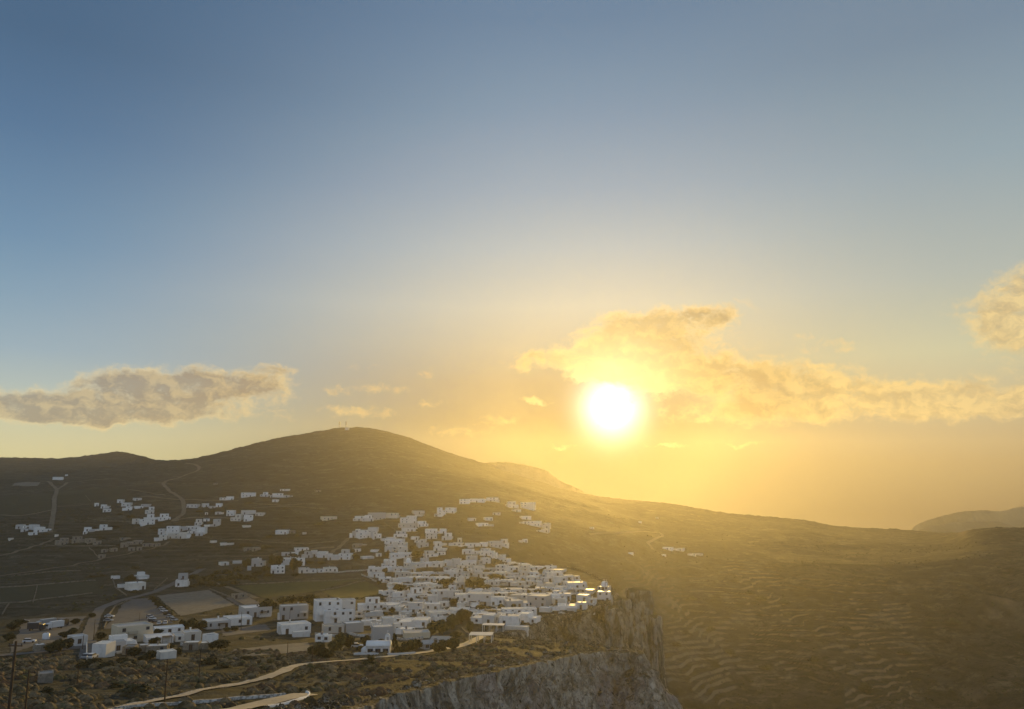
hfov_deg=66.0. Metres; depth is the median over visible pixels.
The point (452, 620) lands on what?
tree
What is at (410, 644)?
tree
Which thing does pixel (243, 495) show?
house
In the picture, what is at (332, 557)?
house
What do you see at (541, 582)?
house
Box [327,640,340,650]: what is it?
tree
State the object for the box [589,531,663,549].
dirt road
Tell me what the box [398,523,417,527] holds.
house
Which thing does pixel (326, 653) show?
tree
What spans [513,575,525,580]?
house
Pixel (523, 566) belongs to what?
house
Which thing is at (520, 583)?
house
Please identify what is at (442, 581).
tree
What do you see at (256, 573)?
tree
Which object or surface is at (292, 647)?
field
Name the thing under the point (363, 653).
path wall
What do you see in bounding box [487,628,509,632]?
clearing
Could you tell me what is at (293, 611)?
house
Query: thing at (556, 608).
house
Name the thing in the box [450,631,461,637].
tree
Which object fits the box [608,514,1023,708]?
valley scrub
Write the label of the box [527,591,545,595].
house
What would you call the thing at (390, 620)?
house
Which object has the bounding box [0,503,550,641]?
scrub
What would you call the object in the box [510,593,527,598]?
house
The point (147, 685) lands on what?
shrub
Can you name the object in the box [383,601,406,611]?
house
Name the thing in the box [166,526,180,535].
house
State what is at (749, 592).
shrub
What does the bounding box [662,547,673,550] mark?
house
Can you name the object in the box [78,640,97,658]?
driveway
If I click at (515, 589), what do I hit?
house
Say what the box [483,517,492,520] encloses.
house
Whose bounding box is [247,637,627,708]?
rocks
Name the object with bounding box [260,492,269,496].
house
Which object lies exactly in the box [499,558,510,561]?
house
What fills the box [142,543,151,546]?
stone house
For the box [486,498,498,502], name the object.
house
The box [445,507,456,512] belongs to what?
house
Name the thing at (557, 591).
house
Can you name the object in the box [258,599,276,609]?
tree
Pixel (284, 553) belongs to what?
house
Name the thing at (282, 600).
tree
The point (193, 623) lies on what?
tree
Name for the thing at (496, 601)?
house
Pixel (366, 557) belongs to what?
house
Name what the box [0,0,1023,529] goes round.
sky
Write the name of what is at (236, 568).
shrub
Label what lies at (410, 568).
house
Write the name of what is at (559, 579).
house
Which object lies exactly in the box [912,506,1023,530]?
hills
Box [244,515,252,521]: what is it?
house
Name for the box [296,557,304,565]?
house
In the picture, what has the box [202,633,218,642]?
outbuilding
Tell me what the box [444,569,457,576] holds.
house
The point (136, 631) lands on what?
house
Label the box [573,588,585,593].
house
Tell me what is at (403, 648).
tree
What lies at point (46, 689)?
shrub
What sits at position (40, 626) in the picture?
truck
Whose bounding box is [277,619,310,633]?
house
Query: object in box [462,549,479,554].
house
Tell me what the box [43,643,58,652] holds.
tree
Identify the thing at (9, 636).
tree
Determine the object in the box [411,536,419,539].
house
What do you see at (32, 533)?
house
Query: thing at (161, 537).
house
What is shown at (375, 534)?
house
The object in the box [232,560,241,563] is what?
outbuilding
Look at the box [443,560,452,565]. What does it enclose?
house
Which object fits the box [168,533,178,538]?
house
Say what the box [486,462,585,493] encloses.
hill
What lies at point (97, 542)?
stone house
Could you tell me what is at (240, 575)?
shrub
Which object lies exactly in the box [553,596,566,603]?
house
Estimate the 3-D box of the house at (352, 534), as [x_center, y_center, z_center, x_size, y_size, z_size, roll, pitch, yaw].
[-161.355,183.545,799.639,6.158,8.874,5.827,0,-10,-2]
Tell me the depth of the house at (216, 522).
857.89 m
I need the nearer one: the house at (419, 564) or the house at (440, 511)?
the house at (419, 564)
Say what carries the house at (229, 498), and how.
on the terrain at (354, 473)
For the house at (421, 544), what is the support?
on the terrain at (354, 473)
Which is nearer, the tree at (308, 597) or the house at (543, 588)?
the tree at (308, 597)
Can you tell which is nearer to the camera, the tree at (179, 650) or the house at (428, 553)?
the tree at (179, 650)
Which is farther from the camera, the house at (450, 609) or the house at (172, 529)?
the house at (172, 529)
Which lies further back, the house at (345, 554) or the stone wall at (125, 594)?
the house at (345, 554)
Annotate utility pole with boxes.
[7,641,22,708]
[23,669,34,708]
[164,659,170,701]
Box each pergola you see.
[469,632,493,642]
[482,623,504,631]
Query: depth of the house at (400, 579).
547.78 m
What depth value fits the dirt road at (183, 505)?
1046.11 m
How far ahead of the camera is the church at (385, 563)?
631.51 m
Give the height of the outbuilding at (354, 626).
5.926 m
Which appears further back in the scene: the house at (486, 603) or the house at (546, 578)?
the house at (546, 578)
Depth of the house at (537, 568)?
549.67 m
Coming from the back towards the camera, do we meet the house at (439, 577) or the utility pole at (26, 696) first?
the house at (439, 577)
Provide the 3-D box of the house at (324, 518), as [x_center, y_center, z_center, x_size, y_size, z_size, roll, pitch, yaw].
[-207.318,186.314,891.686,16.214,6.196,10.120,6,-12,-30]
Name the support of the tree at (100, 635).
on the terrain at (354, 473)
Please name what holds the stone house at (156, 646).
on the terrain at (354, 473)
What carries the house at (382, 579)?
on the terrain at (354, 473)
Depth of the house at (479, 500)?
994.45 m
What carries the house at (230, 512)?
on the terrain at (354, 473)
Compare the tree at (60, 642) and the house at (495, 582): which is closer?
the tree at (60, 642)
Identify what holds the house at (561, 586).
on the terrain at (354, 473)
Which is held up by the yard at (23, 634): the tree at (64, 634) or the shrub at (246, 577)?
the tree at (64, 634)
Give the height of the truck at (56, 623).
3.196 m
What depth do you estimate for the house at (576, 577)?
490.54 m
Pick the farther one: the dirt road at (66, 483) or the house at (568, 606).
the dirt road at (66, 483)
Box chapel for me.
[361,633,391,652]
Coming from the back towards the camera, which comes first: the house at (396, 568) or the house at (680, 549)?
the house at (680, 549)
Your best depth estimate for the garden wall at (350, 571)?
618.07 m
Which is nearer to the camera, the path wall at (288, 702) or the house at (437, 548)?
the path wall at (288, 702)
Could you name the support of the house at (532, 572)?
on the terrain at (354, 473)
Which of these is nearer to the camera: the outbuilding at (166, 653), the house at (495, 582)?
the outbuilding at (166, 653)
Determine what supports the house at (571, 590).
on the terrain at (354, 473)
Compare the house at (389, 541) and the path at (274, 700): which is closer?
the path at (274, 700)
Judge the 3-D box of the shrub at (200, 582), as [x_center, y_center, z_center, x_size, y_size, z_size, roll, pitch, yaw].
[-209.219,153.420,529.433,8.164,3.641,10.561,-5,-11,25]
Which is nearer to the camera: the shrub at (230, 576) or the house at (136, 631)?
the house at (136, 631)
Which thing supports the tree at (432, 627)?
on the terrain at (354, 473)
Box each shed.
[362,612,383,619]
[420,639,433,648]
[430,636,450,642]
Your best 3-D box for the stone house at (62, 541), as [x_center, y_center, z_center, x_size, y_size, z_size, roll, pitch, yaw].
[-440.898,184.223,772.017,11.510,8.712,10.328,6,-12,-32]
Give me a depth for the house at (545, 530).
854.32 m
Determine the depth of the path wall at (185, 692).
155.51 m
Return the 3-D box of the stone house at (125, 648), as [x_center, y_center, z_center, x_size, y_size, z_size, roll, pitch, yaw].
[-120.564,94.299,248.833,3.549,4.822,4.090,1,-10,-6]
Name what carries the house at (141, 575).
on the terrain at (354, 473)
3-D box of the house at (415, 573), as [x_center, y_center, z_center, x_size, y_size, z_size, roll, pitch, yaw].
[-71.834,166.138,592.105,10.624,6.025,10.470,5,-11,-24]
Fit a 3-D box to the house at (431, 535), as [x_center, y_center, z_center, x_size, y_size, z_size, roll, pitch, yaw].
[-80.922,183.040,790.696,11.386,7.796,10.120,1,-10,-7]
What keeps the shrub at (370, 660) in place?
on the terrain at (354, 473)
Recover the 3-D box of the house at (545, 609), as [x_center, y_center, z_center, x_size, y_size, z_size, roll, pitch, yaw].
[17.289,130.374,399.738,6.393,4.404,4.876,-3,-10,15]
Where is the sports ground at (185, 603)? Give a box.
[157,590,233,615]
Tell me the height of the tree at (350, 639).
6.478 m
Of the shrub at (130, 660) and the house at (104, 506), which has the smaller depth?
the shrub at (130, 660)
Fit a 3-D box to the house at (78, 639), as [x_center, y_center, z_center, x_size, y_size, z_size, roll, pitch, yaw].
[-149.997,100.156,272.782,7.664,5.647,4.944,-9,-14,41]
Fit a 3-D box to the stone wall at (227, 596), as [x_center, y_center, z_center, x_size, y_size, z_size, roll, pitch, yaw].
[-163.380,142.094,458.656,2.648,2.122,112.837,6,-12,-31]
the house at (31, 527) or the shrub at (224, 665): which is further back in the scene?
the house at (31, 527)
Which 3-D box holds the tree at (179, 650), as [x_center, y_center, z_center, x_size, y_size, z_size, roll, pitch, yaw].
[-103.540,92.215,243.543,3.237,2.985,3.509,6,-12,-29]
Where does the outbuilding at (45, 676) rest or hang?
on the terrain at (354, 473)
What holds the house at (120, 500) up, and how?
on the terrain at (354, 473)
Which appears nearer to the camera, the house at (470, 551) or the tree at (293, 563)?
the tree at (293, 563)
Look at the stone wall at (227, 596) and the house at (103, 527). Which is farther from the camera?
the house at (103, 527)
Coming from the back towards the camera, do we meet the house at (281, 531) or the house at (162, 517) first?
the house at (162, 517)
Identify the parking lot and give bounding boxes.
[105,598,172,628]
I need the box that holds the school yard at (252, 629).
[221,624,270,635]
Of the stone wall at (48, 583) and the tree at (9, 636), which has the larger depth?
the stone wall at (48, 583)
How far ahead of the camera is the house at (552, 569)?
521.56 m
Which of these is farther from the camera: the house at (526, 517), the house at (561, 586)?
the house at (526, 517)
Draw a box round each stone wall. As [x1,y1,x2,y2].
[0,580,95,587]
[0,592,92,603]
[11,570,80,575]
[46,545,114,545]
[88,518,131,521]
[103,599,130,628]
[112,578,126,595]
[209,588,245,604]
[233,539,337,543]
[238,577,362,584]
[250,503,310,505]
[254,506,323,508]
[320,580,365,590]
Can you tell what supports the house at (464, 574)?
on the terrain at (354, 473)
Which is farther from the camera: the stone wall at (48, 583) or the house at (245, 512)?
the house at (245, 512)
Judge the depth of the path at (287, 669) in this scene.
226.34 m
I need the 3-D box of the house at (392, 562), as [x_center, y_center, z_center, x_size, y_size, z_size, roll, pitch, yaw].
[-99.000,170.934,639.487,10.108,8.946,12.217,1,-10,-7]
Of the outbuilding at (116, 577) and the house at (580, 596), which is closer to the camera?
the house at (580, 596)
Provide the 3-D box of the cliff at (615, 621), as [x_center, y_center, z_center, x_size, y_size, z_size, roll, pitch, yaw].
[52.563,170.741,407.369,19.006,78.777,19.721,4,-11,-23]
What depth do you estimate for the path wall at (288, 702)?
140.04 m
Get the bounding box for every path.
[109,677,266,708]
[224,693,316,708]
[260,636,484,677]
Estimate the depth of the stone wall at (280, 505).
972.54 m
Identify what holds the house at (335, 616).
on the terrain at (354, 473)
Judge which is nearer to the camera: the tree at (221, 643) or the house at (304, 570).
the tree at (221, 643)
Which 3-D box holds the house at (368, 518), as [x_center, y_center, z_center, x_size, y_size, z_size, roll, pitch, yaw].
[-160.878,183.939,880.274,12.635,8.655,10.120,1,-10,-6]
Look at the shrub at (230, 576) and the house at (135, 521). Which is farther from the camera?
the house at (135, 521)
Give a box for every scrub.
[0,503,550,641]
[0,637,610,708]
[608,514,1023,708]
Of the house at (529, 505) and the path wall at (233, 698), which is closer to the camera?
the path wall at (233, 698)
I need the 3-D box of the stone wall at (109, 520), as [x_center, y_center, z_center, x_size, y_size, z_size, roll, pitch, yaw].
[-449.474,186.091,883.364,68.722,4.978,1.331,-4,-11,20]
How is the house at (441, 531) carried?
on the terrain at (354, 473)
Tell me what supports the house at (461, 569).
on the terrain at (354, 473)
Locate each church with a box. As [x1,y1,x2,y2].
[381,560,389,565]
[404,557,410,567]
[453,573,468,588]
[597,581,610,590]
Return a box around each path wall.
[111,679,250,708]
[114,693,285,708]
[264,691,309,706]
[354,652,415,654]
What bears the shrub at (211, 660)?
on the terrain at (354, 473)
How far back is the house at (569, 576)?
489.67 m
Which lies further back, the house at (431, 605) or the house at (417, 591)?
the house at (417, 591)
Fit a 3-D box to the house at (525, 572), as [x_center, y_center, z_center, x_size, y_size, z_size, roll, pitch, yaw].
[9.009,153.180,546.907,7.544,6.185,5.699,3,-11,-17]
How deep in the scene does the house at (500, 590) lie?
469.48 m
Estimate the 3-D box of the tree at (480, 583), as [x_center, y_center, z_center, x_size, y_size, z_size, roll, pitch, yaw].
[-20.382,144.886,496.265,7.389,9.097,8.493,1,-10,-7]
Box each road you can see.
[0,539,53,555]
[0,541,170,575]
[0,568,205,655]
[6,510,50,515]
[47,481,58,531]
[56,478,114,489]
[144,496,238,500]
[162,463,200,520]
[176,517,227,520]
[218,583,258,597]
[234,546,333,556]
[330,538,349,552]
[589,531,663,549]
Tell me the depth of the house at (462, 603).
418.84 m
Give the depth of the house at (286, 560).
654.02 m
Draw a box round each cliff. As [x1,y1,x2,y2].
[338,561,682,708]
[605,606,626,646]
[613,597,636,650]
[625,587,653,653]
[645,614,667,688]
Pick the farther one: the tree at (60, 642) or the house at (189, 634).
the house at (189, 634)
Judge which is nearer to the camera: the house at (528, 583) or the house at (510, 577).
the house at (528, 583)
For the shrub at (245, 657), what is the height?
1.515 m
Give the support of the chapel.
on the terrain at (354, 473)
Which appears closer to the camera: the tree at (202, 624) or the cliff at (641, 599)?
the tree at (202, 624)
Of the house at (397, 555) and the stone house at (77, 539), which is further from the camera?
the stone house at (77, 539)
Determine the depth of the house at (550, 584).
473.93 m
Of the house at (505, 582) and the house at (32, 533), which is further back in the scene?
the house at (32, 533)
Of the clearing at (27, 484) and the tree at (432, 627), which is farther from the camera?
the clearing at (27, 484)
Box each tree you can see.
[2,632,15,640]
[5,622,19,629]
[13,619,26,624]
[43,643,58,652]
[53,638,66,651]
[58,631,72,637]
[64,638,73,648]
[68,627,78,633]
[69,618,80,623]
[96,632,106,639]
[116,657,128,661]
[127,647,141,656]
[137,655,149,660]
[144,650,156,659]
[148,637,160,643]
[154,628,163,633]
[175,648,181,654]
[179,619,188,628]
[185,618,198,628]
[197,620,207,629]
[211,639,230,648]
[242,558,250,566]
[251,571,261,575]
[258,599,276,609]
[260,565,270,571]
[268,554,276,564]
[276,555,282,564]
[277,597,287,603]
[286,595,298,602]
[289,558,297,571]
[297,560,302,566]
[297,596,305,601]
[305,593,313,602]
[307,646,315,654]
[310,595,320,605]
[312,641,325,656]
[320,647,335,657]
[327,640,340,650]
[334,632,346,649]
[345,635,354,648]
[356,645,363,651]
[360,635,369,644]
[391,633,397,652]
[393,584,406,590]
[398,645,407,652]
[400,639,415,651]
[411,550,421,557]
[413,638,422,649]
[426,622,438,635]
[431,639,446,652]
[436,619,449,634]
[438,578,446,586]
[445,637,459,648]
[446,614,459,629]
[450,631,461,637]
[456,608,467,623]
[465,579,476,587]
[466,620,473,632]
[475,578,484,587]
[476,604,485,609]
[482,584,491,588]
[487,574,500,578]
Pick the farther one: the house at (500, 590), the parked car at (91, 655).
the house at (500, 590)
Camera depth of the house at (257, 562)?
642.05 m
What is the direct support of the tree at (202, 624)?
on the terrain at (354, 473)
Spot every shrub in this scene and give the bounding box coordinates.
[38,686,54,694]
[74,662,87,668]
[85,658,103,664]
[97,662,114,668]
[108,682,123,688]
[116,683,148,693]
[118,659,135,663]
[127,574,135,579]
[137,684,152,689]
[188,574,199,578]
[193,580,206,584]
[196,576,209,581]
[199,657,218,664]
[203,581,218,585]
[206,573,217,579]
[213,662,231,667]
[214,575,229,580]
[217,583,229,586]
[222,569,232,573]
[225,573,236,579]
[232,566,241,570]
[234,573,243,578]
[240,655,250,659]
[242,574,251,579]
[259,545,272,547]
[363,655,378,664]
[672,642,681,646]
[706,626,716,630]
[744,590,754,593]
[839,626,851,630]
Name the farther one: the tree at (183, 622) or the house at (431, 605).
the house at (431, 605)
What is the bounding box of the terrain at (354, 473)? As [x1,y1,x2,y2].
[0,427,1023,708]
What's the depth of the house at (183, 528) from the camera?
830.89 m
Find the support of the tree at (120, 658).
on the terrain at (354, 473)
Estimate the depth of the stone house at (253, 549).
740.08 m
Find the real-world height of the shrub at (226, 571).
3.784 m
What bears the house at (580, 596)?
on the terrain at (354, 473)
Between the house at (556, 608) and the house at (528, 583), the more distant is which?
the house at (528, 583)
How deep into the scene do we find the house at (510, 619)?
358.61 m
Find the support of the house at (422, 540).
on the terrain at (354, 473)
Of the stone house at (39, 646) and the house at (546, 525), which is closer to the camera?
the stone house at (39, 646)
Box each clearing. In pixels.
[12,482,39,485]
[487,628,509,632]
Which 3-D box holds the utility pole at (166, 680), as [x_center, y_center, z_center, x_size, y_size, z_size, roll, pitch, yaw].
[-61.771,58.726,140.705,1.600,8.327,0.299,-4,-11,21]
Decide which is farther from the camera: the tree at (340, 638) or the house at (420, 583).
the house at (420, 583)
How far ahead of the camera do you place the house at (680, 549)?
944.44 m
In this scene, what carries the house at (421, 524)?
on the terrain at (354, 473)
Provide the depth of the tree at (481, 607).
397.29 m
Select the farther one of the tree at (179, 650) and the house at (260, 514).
the house at (260, 514)
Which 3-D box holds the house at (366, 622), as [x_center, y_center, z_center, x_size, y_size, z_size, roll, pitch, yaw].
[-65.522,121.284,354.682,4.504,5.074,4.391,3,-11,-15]
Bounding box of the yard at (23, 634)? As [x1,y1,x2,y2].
[10,616,86,652]
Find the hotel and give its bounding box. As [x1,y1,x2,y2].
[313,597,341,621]
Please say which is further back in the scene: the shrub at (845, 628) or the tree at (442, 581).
the shrub at (845, 628)
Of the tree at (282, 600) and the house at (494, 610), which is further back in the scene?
the tree at (282, 600)
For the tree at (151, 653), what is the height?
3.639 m
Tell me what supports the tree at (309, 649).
on the terrain at (354, 473)
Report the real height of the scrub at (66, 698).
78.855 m
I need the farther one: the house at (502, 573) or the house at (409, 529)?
the house at (409, 529)
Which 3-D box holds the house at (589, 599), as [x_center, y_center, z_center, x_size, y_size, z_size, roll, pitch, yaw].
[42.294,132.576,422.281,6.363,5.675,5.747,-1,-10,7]
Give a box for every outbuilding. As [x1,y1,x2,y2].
[37,670,53,682]
[52,477,63,479]
[92,640,115,656]
[111,575,119,578]
[117,584,124,587]
[156,648,176,658]
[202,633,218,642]
[220,542,233,545]
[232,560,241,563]
[292,630,309,636]
[342,620,363,632]
[371,624,392,640]
[403,629,429,637]
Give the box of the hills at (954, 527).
[919,521,1022,532]
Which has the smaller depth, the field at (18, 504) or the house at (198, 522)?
the house at (198, 522)
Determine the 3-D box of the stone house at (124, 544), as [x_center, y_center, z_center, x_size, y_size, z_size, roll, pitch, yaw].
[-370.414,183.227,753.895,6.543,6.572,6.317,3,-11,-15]
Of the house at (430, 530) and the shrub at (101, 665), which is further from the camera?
the house at (430, 530)
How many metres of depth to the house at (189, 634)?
291.14 m
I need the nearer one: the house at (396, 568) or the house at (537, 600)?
the house at (537, 600)
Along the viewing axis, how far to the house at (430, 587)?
495.86 m
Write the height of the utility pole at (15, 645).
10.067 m
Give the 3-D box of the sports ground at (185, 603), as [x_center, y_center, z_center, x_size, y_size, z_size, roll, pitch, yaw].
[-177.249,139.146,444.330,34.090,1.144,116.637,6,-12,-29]
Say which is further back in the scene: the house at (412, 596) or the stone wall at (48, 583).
the stone wall at (48, 583)
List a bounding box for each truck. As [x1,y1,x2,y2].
[27,622,45,630]
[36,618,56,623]
[46,620,64,629]
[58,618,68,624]
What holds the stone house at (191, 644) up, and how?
on the terrain at (354, 473)
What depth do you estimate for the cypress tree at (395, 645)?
251.67 m
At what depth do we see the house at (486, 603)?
420.63 m
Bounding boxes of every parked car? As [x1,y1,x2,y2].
[22,638,36,642]
[86,653,98,658]
[351,643,362,647]
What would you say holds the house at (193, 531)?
on the terrain at (354, 473)
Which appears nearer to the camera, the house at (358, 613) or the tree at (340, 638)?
the tree at (340, 638)
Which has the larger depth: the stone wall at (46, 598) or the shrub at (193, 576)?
the shrub at (193, 576)
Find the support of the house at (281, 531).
on the terrain at (354, 473)
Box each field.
[0,493,51,516]
[0,586,35,603]
[35,581,102,600]
[57,487,126,503]
[176,486,214,497]
[233,642,308,658]
[236,579,361,597]
[323,582,381,597]
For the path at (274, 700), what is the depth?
140.75 m
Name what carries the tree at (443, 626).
on the terrain at (354, 473)
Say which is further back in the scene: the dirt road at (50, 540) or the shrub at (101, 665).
the dirt road at (50, 540)
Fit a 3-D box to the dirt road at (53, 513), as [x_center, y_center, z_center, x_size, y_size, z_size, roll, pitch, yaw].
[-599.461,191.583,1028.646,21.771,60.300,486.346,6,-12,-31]
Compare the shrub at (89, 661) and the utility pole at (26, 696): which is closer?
the utility pole at (26, 696)
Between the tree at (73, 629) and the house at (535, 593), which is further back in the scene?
the house at (535, 593)
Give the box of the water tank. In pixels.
[42,632,49,638]
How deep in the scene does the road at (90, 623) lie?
377.17 m
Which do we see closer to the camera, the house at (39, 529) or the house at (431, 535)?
the house at (431, 535)
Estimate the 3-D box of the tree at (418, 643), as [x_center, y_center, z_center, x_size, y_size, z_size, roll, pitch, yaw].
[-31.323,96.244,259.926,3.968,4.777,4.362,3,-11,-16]
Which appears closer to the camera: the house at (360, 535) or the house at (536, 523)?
the house at (360, 535)
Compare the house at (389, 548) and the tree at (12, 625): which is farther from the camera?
the house at (389, 548)
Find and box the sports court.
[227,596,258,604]
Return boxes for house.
[15,524,28,528]
[28,532,37,534]
[29,524,39,529]
[33,527,51,531]
[33,640,46,650]
[55,538,68,544]
[67,633,87,645]
[70,536,84,543]
[84,538,95,543]
[93,540,101,544]
[98,554,105,557]
[99,524,111,530]
[101,504,110,507]
[108,634,136,644]
[109,548,117,551]
[111,621,153,641]
[115,639,125,653]
[117,499,124,502]
[120,542,128,547]
[121,503,132,506]
[122,506,132,510]
[122,644,138,654]
[124,581,145,590]
[129,540,143,544]
[132,519,138,523]
[134,571,148,578]
[139,519,154,525]
[139,643,148,651]
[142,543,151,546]
[143,632,173,642]
[144,514,157,519]
[145,510,153,513]
[146,641,169,651]
[152,543,160,546]
[153,624,183,633]
[154,534,166,540]
[158,514,170,520]
[158,529,165,534]
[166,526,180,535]
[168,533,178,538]
[173,627,201,641]
[175,573,189,586]
[179,532,190,538]
[180,526,187,530]
[183,640,201,649]
[186,504,199,507]
[187,529,196,533]
[194,519,202,525]
[195,532,202,535]
[197,527,207,534]
[200,641,208,648]
[202,616,230,628]
[213,519,220,526]
[218,561,228,565]
[220,496,233,499]
[223,614,251,625]
[226,510,235,515]
[230,514,243,520]
[231,593,246,598]
[238,604,271,616]
[241,493,255,497]
[241,510,255,514]
[243,547,250,551]
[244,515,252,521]
[251,547,260,551]
[251,557,265,566]
[255,512,264,515]
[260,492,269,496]
[270,493,283,497]
[271,565,284,573]
[275,530,288,534]
[277,602,308,619]
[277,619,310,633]
[281,552,289,555]
[281,556,295,564]
[294,547,308,551]
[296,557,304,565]
[298,567,316,572]
[301,551,313,557]
[311,550,317,556]
[315,632,331,641]
[317,551,332,557]
[317,566,337,572]
[320,516,336,520]
[322,622,344,632]
[323,608,353,623]
[327,555,338,559]
[338,549,352,559]
[340,598,355,619]
[349,531,356,537]
[352,544,366,547]
[353,516,364,520]
[355,532,370,538]
[355,609,365,616]
[357,597,384,610]
[359,527,378,531]
[360,556,373,558]
[361,618,371,625]
[362,515,373,520]
[367,566,383,572]
[368,512,385,519]
[368,571,384,577]
[371,531,381,539]
[379,575,392,582]
[380,537,395,540]
[381,566,393,571]
[381,616,400,633]
[383,588,396,595]
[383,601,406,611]
[384,538,404,543]
[384,546,396,551]
[384,559,395,565]
[385,542,407,547]
[386,513,399,517]
[387,582,402,586]
[388,552,414,558]
[389,592,408,601]
[392,565,402,571]
[393,576,406,581]
[393,614,403,620]
[394,531,406,536]
[395,570,408,577]
[396,546,407,551]
[396,626,414,633]
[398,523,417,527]
[399,609,411,615]
[399,617,430,627]
[400,518,416,522]
[401,528,417,531]
[402,565,415,571]
[404,602,423,613]
[406,576,423,582]
[407,594,415,601]
[408,587,427,598]
[409,572,421,575]
[410,561,424,567]
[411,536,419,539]
[412,511,424,513]
[413,581,431,586]
[414,539,426,541]
[416,542,428,547]
[417,521,427,526]
[420,558,428,561]
[422,571,434,575]
[423,550,437,557]
[424,575,432,581]
[424,600,441,610]
[425,529,437,532]
[425,561,431,566]
[425,585,434,589]
[425,608,449,620]
[426,533,436,538]
[428,588,453,601]
[431,560,442,566]
[433,541,446,545]
[433,546,447,550]
[433,575,447,581]
[433,584,442,588]
[433,614,443,620]
[435,529,446,533]
[435,571,446,575]
[437,508,445,514]
[439,601,449,607]
[442,533,452,539]
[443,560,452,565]
[443,566,457,570]
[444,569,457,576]
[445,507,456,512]
[448,605,469,612]
[449,542,463,545]
[452,558,463,566]
[455,593,466,602]
[456,565,473,572]
[457,571,469,577]
[457,600,465,606]
[459,499,469,503]
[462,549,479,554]
[462,560,475,566]
[465,543,479,546]
[466,554,477,563]
[467,590,493,605]
[469,600,479,606]
[470,499,485,502]
[470,564,484,572]
[470,569,482,576]
[471,611,499,623]
[476,523,487,526]
[477,556,490,564]
[480,542,487,546]
[480,550,494,558]
[480,601,489,605]
[481,567,494,571]
[482,571,494,576]
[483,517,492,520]
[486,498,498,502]
[488,541,501,548]
[489,579,500,586]
[490,587,500,591]
[490,607,500,612]
[491,596,504,606]
[494,563,508,571]
[494,590,508,596]
[495,571,506,575]
[498,554,505,558]
[498,588,510,591]
[498,613,520,624]
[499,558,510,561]
[500,579,512,585]
[501,539,508,548]
[501,605,536,614]
[503,597,529,606]
[505,501,518,507]
[505,565,518,571]
[505,575,514,580]
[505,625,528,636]
[506,571,519,575]
[507,587,521,591]
[510,580,524,586]
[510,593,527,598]
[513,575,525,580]
[517,611,540,624]
[519,563,531,569]
[519,570,529,575]
[519,588,534,592]
[520,502,535,510]
[520,516,530,519]
[524,580,535,587]
[526,575,542,579]
[527,521,541,526]
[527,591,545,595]
[527,594,551,607]
[530,570,541,574]
[533,566,542,570]
[535,586,552,591]
[536,529,549,532]
[536,579,548,585]
[539,606,552,611]
[540,576,551,581]
[541,523,550,528]
[542,568,566,575]
[543,564,556,568]
[545,571,562,576]
[545,582,557,586]
[549,592,560,596]
[549,604,559,610]
[552,574,567,582]
[552,588,566,592]
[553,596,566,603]
[555,585,567,587]
[558,602,576,611]
[559,591,570,600]
[563,574,572,579]
[563,579,587,587]
[565,588,575,594]
[573,575,580,580]
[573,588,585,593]
[576,593,590,600]
[576,600,587,609]
[584,588,595,593]
[585,596,596,603]
[597,589,612,603]
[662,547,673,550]
[674,548,684,551]
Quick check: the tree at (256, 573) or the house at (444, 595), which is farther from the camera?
the tree at (256, 573)
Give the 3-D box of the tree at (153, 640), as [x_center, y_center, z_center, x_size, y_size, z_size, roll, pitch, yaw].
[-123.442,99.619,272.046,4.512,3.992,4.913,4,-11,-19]
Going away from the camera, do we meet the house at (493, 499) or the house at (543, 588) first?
the house at (543, 588)
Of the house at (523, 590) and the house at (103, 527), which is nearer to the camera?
the house at (523, 590)
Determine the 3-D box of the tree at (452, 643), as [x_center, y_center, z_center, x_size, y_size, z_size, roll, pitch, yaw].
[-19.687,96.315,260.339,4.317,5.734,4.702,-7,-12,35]
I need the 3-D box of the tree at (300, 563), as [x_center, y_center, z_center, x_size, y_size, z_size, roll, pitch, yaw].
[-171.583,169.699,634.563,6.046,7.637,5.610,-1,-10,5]
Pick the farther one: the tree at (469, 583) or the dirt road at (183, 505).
the dirt road at (183, 505)
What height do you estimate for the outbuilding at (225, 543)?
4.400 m
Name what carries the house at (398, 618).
on the terrain at (354, 473)
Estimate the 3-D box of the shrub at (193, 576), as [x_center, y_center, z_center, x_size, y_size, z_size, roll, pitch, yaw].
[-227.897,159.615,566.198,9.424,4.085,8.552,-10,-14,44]
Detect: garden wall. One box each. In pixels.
[334,569,367,572]
[347,631,370,636]
[396,636,422,640]
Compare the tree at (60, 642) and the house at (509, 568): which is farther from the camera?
the house at (509, 568)
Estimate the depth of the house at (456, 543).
751.90 m
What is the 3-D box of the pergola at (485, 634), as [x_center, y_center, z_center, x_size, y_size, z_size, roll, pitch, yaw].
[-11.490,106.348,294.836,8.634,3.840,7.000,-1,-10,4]
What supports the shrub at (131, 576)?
on the terrain at (354, 473)
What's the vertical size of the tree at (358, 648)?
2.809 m
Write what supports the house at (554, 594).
on the terrain at (354, 473)
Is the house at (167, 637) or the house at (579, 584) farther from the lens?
the house at (579, 584)
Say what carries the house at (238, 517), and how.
on the terrain at (354, 473)
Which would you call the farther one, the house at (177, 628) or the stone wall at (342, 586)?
the stone wall at (342, 586)
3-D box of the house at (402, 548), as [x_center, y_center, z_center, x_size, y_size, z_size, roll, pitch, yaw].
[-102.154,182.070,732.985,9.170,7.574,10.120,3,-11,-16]

